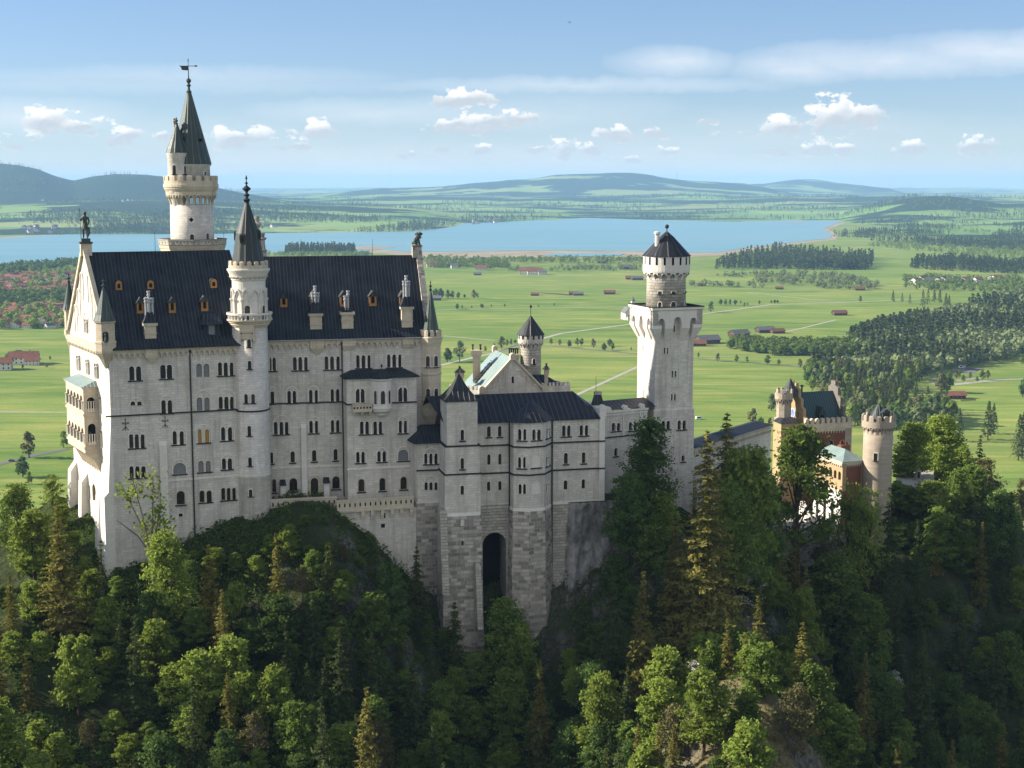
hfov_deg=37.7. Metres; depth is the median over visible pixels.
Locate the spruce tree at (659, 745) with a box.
[650,722,665,767]
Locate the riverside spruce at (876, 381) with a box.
[873,375,879,390]
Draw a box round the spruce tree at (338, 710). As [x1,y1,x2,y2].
[323,626,359,754]
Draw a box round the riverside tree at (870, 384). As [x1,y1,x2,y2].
[864,379,873,393]
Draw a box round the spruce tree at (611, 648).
[594,570,633,688]
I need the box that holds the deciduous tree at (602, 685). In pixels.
[569,670,624,762]
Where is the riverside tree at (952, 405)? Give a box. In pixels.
[945,400,960,417]
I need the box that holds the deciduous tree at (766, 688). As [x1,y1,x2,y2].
[745,641,784,695]
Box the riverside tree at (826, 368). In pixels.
[823,365,830,377]
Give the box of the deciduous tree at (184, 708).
[171,702,210,750]
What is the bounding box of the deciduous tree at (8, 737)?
[0,696,34,767]
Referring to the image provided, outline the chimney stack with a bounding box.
[254,216,266,256]
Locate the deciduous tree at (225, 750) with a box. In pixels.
[208,727,244,767]
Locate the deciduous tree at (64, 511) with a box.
[51,503,73,528]
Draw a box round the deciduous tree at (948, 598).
[937,585,958,616]
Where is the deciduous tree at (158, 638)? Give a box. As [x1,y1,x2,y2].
[127,617,181,688]
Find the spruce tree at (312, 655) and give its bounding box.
[299,591,330,670]
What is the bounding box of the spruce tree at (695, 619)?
[684,614,698,665]
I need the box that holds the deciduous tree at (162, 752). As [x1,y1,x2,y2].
[134,730,185,767]
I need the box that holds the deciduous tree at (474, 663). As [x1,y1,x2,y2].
[458,648,496,698]
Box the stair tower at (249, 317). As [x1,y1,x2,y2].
[226,176,272,519]
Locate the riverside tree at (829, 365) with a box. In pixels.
[824,361,833,374]
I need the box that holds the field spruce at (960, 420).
[955,408,965,438]
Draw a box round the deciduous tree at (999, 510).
[975,486,1023,569]
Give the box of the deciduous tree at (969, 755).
[952,734,989,767]
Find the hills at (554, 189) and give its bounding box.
[0,164,1023,237]
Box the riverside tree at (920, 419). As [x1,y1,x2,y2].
[916,416,923,424]
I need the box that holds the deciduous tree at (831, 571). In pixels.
[808,548,866,643]
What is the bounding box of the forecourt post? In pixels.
[916,469,920,480]
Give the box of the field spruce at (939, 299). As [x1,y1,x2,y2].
[937,290,942,302]
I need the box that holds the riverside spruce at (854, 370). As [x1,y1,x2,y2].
[853,361,856,373]
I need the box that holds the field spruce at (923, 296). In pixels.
[919,289,925,307]
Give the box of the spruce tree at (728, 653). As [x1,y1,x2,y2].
[719,618,737,679]
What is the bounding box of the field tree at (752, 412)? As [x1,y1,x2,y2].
[747,408,757,421]
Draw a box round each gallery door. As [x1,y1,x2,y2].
[244,305,249,318]
[261,305,265,318]
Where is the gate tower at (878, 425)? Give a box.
[860,403,895,546]
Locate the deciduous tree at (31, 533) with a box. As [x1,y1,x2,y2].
[3,507,64,580]
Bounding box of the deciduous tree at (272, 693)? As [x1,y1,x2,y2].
[250,662,295,741]
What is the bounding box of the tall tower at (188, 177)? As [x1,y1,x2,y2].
[158,60,226,250]
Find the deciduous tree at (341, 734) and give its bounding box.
[314,720,361,767]
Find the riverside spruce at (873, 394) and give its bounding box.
[870,389,875,404]
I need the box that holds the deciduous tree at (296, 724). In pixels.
[271,699,322,767]
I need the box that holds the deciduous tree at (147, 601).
[126,589,178,642]
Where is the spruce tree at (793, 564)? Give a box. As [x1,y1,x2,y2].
[783,518,803,604]
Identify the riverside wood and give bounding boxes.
[804,287,1023,371]
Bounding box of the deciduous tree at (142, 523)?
[114,464,176,590]
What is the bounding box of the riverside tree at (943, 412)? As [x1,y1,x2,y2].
[938,409,945,425]
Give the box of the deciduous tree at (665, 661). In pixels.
[639,644,691,703]
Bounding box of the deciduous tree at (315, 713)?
[305,701,329,740]
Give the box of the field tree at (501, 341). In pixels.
[498,336,505,348]
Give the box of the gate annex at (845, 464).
[813,441,862,534]
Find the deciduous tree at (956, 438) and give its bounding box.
[928,432,970,485]
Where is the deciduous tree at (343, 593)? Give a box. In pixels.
[329,578,351,609]
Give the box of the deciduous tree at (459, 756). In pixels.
[442,742,476,767]
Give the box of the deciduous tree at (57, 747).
[42,732,78,767]
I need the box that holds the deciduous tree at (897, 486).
[891,480,913,514]
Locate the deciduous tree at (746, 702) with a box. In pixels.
[727,690,763,725]
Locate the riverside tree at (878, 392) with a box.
[869,390,880,403]
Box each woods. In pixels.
[0,160,1023,233]
[1,206,444,233]
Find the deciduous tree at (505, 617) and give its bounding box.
[478,595,528,685]
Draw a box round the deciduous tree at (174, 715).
[166,706,189,749]
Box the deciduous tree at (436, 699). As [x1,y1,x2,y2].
[421,680,462,724]
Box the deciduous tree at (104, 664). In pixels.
[91,645,122,683]
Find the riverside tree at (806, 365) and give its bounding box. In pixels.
[803,358,810,371]
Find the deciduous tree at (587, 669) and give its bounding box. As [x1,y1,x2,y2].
[567,657,609,722]
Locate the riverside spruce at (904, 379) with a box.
[902,373,907,389]
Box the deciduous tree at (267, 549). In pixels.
[258,534,280,561]
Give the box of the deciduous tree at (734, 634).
[714,619,744,674]
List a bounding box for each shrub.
[64,530,82,550]
[76,556,95,573]
[112,567,124,575]
[225,552,244,573]
[256,661,269,672]
[280,523,298,538]
[297,514,311,524]
[300,544,314,558]
[315,540,338,559]
[333,544,350,563]
[335,569,357,586]
[338,516,349,526]
[353,556,366,568]
[392,624,411,646]
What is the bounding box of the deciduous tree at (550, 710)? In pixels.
[519,700,560,751]
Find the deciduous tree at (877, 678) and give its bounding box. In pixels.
[842,667,904,737]
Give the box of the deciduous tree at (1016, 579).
[1007,565,1023,614]
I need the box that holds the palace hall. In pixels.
[62,232,442,578]
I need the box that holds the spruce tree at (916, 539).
[909,521,925,559]
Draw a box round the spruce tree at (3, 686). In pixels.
[0,644,15,700]
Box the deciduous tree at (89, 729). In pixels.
[75,718,99,747]
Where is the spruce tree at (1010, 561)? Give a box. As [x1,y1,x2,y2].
[994,492,1022,577]
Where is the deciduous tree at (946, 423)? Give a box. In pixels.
[918,413,960,480]
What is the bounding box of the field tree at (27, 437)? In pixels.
[20,431,34,457]
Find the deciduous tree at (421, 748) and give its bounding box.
[415,738,449,767]
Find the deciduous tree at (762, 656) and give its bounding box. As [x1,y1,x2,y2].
[737,641,782,698]
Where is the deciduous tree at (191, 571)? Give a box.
[178,559,207,587]
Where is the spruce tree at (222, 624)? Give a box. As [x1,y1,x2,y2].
[213,588,233,667]
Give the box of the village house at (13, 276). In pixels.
[9,275,21,277]
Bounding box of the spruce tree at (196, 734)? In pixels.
[176,677,213,767]
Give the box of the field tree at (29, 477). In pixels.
[25,471,32,482]
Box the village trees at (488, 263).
[429,257,510,267]
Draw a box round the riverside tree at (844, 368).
[840,366,847,374]
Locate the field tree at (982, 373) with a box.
[979,370,985,379]
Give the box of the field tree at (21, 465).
[14,455,28,476]
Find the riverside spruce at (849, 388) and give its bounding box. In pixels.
[844,383,852,403]
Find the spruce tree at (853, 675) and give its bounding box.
[836,628,861,712]
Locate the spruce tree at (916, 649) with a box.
[908,612,931,672]
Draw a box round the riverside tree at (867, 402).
[863,398,871,412]
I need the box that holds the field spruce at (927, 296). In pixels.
[925,289,930,303]
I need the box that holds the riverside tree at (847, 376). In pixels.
[844,373,852,389]
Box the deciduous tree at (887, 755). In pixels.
[873,737,914,767]
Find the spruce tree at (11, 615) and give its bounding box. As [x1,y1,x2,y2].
[0,575,26,638]
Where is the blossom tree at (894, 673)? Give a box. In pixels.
[888,669,903,693]
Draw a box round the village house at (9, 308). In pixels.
[7,306,26,310]
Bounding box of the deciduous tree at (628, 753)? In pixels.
[611,738,644,767]
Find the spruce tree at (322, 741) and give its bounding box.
[308,697,335,767]
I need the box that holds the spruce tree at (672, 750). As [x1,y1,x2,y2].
[665,725,680,767]
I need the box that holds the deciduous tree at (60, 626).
[51,597,82,637]
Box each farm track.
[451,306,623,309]
[577,366,636,394]
[785,320,834,331]
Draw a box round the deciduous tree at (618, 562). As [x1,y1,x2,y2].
[597,551,640,607]
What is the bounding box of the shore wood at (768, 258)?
[715,241,873,268]
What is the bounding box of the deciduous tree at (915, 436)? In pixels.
[892,420,936,476]
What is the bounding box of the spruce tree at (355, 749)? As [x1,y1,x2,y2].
[347,714,365,767]
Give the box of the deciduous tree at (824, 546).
[806,519,841,581]
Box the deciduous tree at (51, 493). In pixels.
[39,474,67,513]
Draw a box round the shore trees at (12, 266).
[0,257,77,272]
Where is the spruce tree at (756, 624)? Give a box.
[750,595,780,697]
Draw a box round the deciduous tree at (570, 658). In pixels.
[557,647,582,678]
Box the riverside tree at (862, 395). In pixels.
[858,392,866,402]
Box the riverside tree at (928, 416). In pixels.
[923,413,930,424]
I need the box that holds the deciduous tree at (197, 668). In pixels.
[170,647,230,714]
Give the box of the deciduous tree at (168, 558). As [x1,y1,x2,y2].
[139,526,201,627]
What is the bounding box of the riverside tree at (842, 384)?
[838,381,846,393]
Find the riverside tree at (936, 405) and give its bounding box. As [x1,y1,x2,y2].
[930,401,941,415]
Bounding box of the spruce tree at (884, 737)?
[871,706,890,766]
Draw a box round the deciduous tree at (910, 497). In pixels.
[894,485,919,514]
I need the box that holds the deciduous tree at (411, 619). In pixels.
[391,603,415,625]
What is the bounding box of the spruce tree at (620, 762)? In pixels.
[614,741,626,767]
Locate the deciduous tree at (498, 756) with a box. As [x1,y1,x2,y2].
[482,747,520,767]
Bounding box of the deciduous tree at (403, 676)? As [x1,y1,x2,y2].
[387,669,423,717]
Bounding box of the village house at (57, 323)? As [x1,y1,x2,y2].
[55,319,64,326]
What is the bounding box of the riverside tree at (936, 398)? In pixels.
[931,394,940,403]
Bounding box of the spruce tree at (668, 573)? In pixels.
[654,513,689,629]
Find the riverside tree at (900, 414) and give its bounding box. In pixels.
[890,406,907,430]
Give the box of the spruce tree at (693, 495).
[689,470,698,512]
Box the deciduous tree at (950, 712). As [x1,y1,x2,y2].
[942,704,967,731]
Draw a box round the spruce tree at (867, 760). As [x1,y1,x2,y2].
[855,718,877,767]
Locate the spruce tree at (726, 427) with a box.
[696,413,738,560]
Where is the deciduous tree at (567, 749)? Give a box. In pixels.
[542,725,590,767]
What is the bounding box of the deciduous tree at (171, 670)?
[151,661,197,708]
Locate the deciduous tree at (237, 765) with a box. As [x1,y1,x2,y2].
[228,762,249,767]
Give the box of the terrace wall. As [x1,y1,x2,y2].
[271,496,415,579]
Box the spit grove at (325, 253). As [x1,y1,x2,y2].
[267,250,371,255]
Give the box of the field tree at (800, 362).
[797,358,801,366]
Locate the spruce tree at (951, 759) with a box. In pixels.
[946,739,957,767]
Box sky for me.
[0,0,1023,188]
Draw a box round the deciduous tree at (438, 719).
[419,707,459,754]
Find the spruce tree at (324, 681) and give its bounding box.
[314,657,334,718]
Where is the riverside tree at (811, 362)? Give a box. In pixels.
[806,360,814,370]
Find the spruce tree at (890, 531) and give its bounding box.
[863,487,911,617]
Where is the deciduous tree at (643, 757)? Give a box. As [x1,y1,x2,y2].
[625,741,663,767]
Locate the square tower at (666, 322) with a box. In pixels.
[628,224,704,514]
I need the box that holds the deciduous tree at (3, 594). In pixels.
[0,585,9,607]
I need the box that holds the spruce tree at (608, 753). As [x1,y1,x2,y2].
[598,730,614,767]
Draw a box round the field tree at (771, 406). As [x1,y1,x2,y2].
[767,394,775,410]
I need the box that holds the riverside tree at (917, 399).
[912,396,922,406]
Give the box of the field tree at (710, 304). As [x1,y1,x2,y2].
[708,301,713,310]
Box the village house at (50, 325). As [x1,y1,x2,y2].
[44,322,54,328]
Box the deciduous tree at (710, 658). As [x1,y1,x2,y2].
[694,644,732,686]
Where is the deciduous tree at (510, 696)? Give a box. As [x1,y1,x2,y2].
[479,667,533,733]
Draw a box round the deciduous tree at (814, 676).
[782,660,841,733]
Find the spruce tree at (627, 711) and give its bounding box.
[615,667,640,733]
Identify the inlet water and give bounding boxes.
[544,253,623,255]
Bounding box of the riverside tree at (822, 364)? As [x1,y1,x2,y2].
[819,361,828,372]
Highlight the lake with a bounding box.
[0,218,842,263]
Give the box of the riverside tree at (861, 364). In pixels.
[856,359,864,372]
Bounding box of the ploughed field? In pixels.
[545,293,569,295]
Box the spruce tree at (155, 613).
[145,608,161,671]
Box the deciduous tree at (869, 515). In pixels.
[844,483,893,596]
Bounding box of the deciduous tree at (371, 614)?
[346,590,400,656]
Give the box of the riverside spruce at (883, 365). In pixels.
[880,356,885,371]
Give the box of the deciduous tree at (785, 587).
[772,573,791,613]
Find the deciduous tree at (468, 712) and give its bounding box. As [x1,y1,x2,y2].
[451,695,490,746]
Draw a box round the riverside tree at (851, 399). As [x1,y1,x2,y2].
[847,397,854,411]
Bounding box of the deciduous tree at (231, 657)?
[199,633,262,708]
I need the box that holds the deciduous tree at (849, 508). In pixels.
[821,481,876,607]
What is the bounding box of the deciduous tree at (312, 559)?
[300,549,324,577]
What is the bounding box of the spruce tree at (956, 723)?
[943,696,962,753]
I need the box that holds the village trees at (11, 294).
[0,286,72,305]
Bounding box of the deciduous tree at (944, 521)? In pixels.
[910,505,960,563]
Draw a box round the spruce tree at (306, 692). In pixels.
[296,663,313,706]
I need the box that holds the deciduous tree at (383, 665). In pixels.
[359,656,399,700]
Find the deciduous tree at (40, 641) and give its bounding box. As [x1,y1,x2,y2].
[28,631,55,662]
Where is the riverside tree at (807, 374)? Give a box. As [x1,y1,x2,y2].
[803,368,815,384]
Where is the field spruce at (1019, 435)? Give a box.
[1009,414,1023,460]
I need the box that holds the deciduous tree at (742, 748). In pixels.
[719,716,778,767]
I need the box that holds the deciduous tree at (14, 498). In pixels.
[0,481,38,572]
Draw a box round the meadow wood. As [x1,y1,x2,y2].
[910,252,1023,273]
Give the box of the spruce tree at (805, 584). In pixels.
[794,566,816,641]
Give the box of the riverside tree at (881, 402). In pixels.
[877,399,885,406]
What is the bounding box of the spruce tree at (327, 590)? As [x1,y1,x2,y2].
[317,543,343,620]
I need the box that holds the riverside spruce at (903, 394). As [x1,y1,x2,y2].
[901,387,907,409]
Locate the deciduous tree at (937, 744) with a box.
[915,730,946,765]
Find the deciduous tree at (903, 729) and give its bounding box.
[888,718,922,757]
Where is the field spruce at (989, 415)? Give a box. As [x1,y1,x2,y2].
[981,401,995,439]
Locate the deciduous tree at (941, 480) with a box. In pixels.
[916,446,946,483]
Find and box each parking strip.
[949,368,983,372]
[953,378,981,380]
[954,379,1003,384]
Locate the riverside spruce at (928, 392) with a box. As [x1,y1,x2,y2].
[925,386,929,400]
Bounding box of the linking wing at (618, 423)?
[603,397,654,492]
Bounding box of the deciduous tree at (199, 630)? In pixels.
[176,606,212,649]
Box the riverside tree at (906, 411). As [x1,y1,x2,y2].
[900,409,908,428]
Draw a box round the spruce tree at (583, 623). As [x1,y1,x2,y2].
[569,591,596,665]
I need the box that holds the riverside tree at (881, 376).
[877,372,886,389]
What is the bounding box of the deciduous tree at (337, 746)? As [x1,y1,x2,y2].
[318,742,350,767]
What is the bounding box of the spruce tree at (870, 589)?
[862,546,884,599]
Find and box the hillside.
[0,484,1023,767]
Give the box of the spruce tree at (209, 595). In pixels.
[194,544,220,629]
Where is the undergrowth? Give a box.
[0,487,997,767]
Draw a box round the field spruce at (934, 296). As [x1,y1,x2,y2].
[932,288,936,301]
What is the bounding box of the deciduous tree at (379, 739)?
[351,719,399,767]
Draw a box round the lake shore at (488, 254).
[0,219,844,257]
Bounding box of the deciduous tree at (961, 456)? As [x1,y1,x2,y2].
[944,444,977,483]
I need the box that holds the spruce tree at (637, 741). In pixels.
[632,724,643,756]
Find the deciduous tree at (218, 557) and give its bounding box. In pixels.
[200,547,228,580]
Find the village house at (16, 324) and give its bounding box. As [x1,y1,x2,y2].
[10,320,21,327]
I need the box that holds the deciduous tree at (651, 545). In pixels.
[632,513,678,587]
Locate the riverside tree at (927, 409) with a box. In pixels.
[921,402,932,419]
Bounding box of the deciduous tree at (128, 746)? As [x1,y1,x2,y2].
[110,732,141,767]
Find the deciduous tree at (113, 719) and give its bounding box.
[98,708,128,745]
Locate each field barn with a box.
[428,295,441,299]
[530,292,538,295]
[572,292,583,295]
[603,290,615,293]
[630,276,643,279]
[694,334,721,343]
[694,340,706,345]
[727,329,750,336]
[754,326,774,332]
[769,328,785,333]
[831,310,847,315]
[854,287,865,289]
[947,391,966,398]
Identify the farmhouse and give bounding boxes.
[0,356,13,370]
[8,350,39,364]
[24,356,40,365]
[426,260,436,266]
[450,263,458,267]
[475,265,486,270]
[518,267,535,274]
[526,267,542,274]
[538,269,546,274]
[910,277,921,283]
[972,277,982,281]
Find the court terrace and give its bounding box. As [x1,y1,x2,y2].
[767,501,845,566]
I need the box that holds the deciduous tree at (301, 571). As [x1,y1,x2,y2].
[285,566,314,602]
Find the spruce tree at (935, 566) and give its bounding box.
[926,521,946,579]
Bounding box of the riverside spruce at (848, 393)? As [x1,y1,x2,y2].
[845,390,849,406]
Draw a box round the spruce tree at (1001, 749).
[993,723,1009,767]
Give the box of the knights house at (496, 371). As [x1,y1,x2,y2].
[449,344,569,394]
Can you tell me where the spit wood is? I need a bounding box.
[284,241,355,253]
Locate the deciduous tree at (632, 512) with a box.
[592,468,650,569]
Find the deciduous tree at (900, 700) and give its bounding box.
[886,675,907,727]
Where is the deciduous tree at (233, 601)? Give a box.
[219,580,253,636]
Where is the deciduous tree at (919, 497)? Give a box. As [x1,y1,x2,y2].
[903,490,929,519]
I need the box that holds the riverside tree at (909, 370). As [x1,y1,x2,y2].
[904,368,916,380]
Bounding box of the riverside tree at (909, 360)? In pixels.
[902,355,912,364]
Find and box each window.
[76,355,80,370]
[83,312,88,332]
[85,359,89,374]
[87,484,90,499]
[94,363,98,378]
[98,396,101,414]
[99,430,102,447]
[128,366,142,381]
[128,427,146,449]
[128,466,147,479]
[129,397,143,405]
[159,364,173,379]
[160,395,174,414]
[171,426,186,445]
[172,459,187,475]
[175,490,186,506]
[187,216,195,223]
[189,234,194,239]
[195,363,209,376]
[195,390,211,410]
[196,424,211,444]
[197,460,212,473]
[198,490,213,503]
[217,362,234,376]
[217,389,235,410]
[220,423,234,441]
[220,487,237,501]
[221,454,234,470]
[243,393,248,403]
[246,339,251,347]
[246,425,252,436]
[247,360,252,369]
[247,456,252,466]
[248,488,253,497]
[250,393,255,403]
[269,357,277,371]
[269,387,275,404]
[270,452,274,464]
[272,415,290,435]
[272,479,277,493]
[286,386,297,403]
[289,451,295,463]
[289,478,298,492]
[292,356,308,371]
[308,386,318,403]
[308,416,320,434]
[311,450,317,462]
[323,356,340,370]
[329,385,340,402]
[330,416,341,433]
[331,476,340,490]
[332,448,338,461]
[355,355,371,368]
[355,387,365,402]
[355,448,366,464]
[357,479,365,493]
[359,421,383,435]
[376,447,387,462]
[378,478,386,491]
[386,354,402,368]
[397,386,407,401]
[397,416,408,434]
[397,446,409,461]
[399,476,408,490]
[423,447,438,465]
[423,475,438,489]
[459,429,465,441]
[459,457,465,470]
[460,485,464,494]
[486,426,491,438]
[486,481,490,490]
[487,454,490,464]
[497,425,502,437]
[498,453,501,463]
[498,481,501,489]
[517,428,527,441]
[517,454,526,469]
[517,481,526,494]
[531,429,542,441]
[531,454,541,468]
[545,427,551,439]
[545,456,550,467]
[561,425,571,437]
[563,452,568,465]
[563,480,567,489]
[578,425,589,436]
[580,452,586,464]
[581,479,585,488]
[610,418,621,432]
[613,447,618,457]
[627,417,637,431]
[661,417,671,430]
[663,347,668,353]
[670,391,676,400]
[671,370,676,377]
[676,417,687,430]
[680,452,685,462]
[873,453,878,461]
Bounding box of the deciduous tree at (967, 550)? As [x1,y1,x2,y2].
[938,518,979,581]
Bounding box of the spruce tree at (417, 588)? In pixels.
[406,546,431,629]
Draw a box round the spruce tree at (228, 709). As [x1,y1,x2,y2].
[211,671,244,761]
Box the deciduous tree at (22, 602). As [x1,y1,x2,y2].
[14,584,43,613]
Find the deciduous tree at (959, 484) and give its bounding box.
[944,466,979,526]
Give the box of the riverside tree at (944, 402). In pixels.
[936,399,950,413]
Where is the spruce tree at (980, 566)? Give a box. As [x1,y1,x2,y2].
[968,521,991,610]
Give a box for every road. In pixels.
[0,448,69,464]
[441,299,915,364]
[499,345,798,366]
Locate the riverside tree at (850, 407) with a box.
[847,403,853,419]
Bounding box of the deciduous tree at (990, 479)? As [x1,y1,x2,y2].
[974,457,1009,507]
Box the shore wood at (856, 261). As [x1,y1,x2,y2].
[795,254,868,269]
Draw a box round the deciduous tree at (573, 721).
[550,715,587,767]
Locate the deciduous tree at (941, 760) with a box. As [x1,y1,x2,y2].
[928,751,954,767]
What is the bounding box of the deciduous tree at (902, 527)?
[892,523,912,550]
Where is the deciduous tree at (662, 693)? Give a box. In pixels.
[631,677,685,751]
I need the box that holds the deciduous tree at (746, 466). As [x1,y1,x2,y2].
[710,443,782,594]
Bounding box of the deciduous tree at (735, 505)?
[698,479,767,601]
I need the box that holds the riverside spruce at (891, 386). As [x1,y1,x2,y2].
[887,376,892,398]
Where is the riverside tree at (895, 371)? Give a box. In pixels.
[891,369,900,382]
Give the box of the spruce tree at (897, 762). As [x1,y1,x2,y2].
[892,744,901,767]
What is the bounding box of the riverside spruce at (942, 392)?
[940,382,944,398]
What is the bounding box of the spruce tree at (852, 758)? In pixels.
[846,744,856,767]
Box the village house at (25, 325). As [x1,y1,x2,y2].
[21,322,34,328]
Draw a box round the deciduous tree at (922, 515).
[918,504,936,523]
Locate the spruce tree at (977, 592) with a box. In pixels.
[970,558,985,607]
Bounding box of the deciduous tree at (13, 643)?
[0,630,31,665]
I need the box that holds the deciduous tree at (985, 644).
[971,636,996,674]
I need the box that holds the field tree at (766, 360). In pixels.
[764,355,770,364]
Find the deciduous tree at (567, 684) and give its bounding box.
[561,666,585,716]
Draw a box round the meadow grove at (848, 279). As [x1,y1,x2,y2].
[688,268,879,288]
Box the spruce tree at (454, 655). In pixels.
[437,602,469,678]
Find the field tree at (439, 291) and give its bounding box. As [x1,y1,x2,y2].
[437,288,444,296]
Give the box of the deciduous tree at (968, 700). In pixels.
[962,693,986,722]
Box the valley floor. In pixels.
[0,222,1023,529]
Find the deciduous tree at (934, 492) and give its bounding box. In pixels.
[912,479,956,518]
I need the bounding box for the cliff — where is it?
[564,489,622,592]
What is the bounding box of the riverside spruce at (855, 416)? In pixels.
[851,399,859,426]
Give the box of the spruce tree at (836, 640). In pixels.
[825,574,850,667]
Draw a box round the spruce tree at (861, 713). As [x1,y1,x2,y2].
[852,697,871,764]
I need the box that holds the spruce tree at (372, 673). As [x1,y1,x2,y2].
[357,631,392,723]
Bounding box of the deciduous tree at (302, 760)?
[286,753,313,767]
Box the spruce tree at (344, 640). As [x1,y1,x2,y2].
[329,620,359,693]
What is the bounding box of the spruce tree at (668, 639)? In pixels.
[664,628,671,648]
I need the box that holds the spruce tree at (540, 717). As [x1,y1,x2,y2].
[519,669,558,767]
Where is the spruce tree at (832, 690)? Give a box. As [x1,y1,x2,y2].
[820,664,838,756]
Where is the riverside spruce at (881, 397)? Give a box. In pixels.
[879,388,885,407]
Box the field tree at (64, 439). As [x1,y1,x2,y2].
[59,431,67,447]
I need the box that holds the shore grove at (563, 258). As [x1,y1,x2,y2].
[422,254,642,262]
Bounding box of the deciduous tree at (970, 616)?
[959,604,976,631]
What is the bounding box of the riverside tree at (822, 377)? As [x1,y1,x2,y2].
[816,373,829,389]
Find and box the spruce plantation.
[849,307,928,332]
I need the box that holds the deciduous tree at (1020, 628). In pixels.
[1014,617,1023,646]
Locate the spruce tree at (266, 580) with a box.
[257,565,272,615]
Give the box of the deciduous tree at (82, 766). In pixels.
[73,763,92,767]
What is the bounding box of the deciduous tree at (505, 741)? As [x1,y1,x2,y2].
[486,731,530,767]
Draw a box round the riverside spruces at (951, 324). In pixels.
[811,291,1023,365]
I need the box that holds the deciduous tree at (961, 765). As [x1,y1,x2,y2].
[955,762,968,767]
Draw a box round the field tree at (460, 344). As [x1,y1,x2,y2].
[453,340,466,360]
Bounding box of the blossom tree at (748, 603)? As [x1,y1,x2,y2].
[734,564,767,607]
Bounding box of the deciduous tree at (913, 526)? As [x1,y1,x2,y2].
[908,519,925,538]
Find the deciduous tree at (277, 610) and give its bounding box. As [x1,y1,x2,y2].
[253,592,302,665]
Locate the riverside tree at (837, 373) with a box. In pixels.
[828,370,843,380]
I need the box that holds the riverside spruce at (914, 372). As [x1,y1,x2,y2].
[913,366,917,384]
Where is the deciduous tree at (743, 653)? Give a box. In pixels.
[732,643,753,676]
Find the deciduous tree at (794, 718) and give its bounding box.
[767,682,824,763]
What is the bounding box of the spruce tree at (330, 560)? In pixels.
[323,544,335,588]
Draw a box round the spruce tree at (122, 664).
[109,615,133,684]
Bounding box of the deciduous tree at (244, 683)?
[217,669,258,730]
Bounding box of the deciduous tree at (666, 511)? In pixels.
[646,489,684,540]
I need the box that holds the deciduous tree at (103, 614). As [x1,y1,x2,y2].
[88,596,129,646]
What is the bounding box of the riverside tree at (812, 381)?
[807,375,815,390]
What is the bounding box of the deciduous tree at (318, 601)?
[297,590,333,635]
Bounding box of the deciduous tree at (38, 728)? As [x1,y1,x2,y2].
[24,719,48,751]
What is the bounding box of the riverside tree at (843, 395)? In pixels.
[841,391,846,403]
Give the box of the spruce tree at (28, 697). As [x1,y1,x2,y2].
[16,650,41,715]
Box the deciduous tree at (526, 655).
[504,621,545,701]
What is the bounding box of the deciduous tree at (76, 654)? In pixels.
[48,633,103,715]
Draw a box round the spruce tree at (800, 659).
[782,622,822,748]
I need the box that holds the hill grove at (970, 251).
[858,222,1023,259]
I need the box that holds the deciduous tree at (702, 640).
[684,630,723,686]
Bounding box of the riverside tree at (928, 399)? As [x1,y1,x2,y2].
[921,396,934,406]
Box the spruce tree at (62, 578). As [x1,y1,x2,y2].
[30,505,93,639]
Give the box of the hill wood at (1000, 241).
[833,218,1023,250]
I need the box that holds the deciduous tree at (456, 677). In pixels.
[440,666,471,705]
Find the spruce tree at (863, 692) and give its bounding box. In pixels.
[853,652,879,749]
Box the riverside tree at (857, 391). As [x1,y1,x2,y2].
[854,385,865,397]
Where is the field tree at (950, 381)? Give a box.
[942,374,953,389]
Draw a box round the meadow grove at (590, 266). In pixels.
[508,262,642,270]
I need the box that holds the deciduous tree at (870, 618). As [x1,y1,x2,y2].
[837,592,898,670]
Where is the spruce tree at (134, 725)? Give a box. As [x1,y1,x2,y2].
[112,614,161,739]
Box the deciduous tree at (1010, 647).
[985,630,1023,697]
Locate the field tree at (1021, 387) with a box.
[1018,379,1023,396]
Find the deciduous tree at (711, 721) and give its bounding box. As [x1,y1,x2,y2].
[674,667,735,756]
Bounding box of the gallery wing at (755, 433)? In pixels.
[693,421,773,523]
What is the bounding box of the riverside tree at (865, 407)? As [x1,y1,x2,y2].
[862,403,868,411]
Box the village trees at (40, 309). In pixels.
[0,265,76,327]
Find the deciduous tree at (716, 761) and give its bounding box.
[708,755,729,767]
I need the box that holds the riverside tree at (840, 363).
[836,359,845,367]
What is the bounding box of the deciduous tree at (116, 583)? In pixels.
[108,576,128,596]
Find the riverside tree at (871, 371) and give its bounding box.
[867,368,875,376]
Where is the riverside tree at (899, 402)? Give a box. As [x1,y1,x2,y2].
[895,399,905,408]
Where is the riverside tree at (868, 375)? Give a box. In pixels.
[864,372,872,379]
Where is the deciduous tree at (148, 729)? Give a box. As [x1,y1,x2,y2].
[137,721,161,753]
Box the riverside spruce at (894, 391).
[890,381,897,401]
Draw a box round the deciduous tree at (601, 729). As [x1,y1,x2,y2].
[577,719,618,767]
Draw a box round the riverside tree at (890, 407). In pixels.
[886,405,893,410]
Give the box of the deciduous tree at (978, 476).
[950,464,994,515]
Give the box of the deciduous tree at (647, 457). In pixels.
[615,415,684,516]
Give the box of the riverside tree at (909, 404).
[905,401,912,413]
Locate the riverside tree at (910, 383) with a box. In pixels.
[902,371,914,391]
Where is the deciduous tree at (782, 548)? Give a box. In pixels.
[756,473,792,571]
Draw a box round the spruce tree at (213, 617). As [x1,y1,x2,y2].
[206,588,220,656]
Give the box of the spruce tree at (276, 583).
[263,532,293,635]
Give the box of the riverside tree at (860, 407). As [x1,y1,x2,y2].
[850,401,863,424]
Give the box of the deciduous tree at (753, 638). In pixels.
[732,631,783,698]
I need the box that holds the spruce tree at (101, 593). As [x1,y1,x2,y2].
[88,540,113,637]
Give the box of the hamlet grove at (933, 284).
[902,272,1023,291]

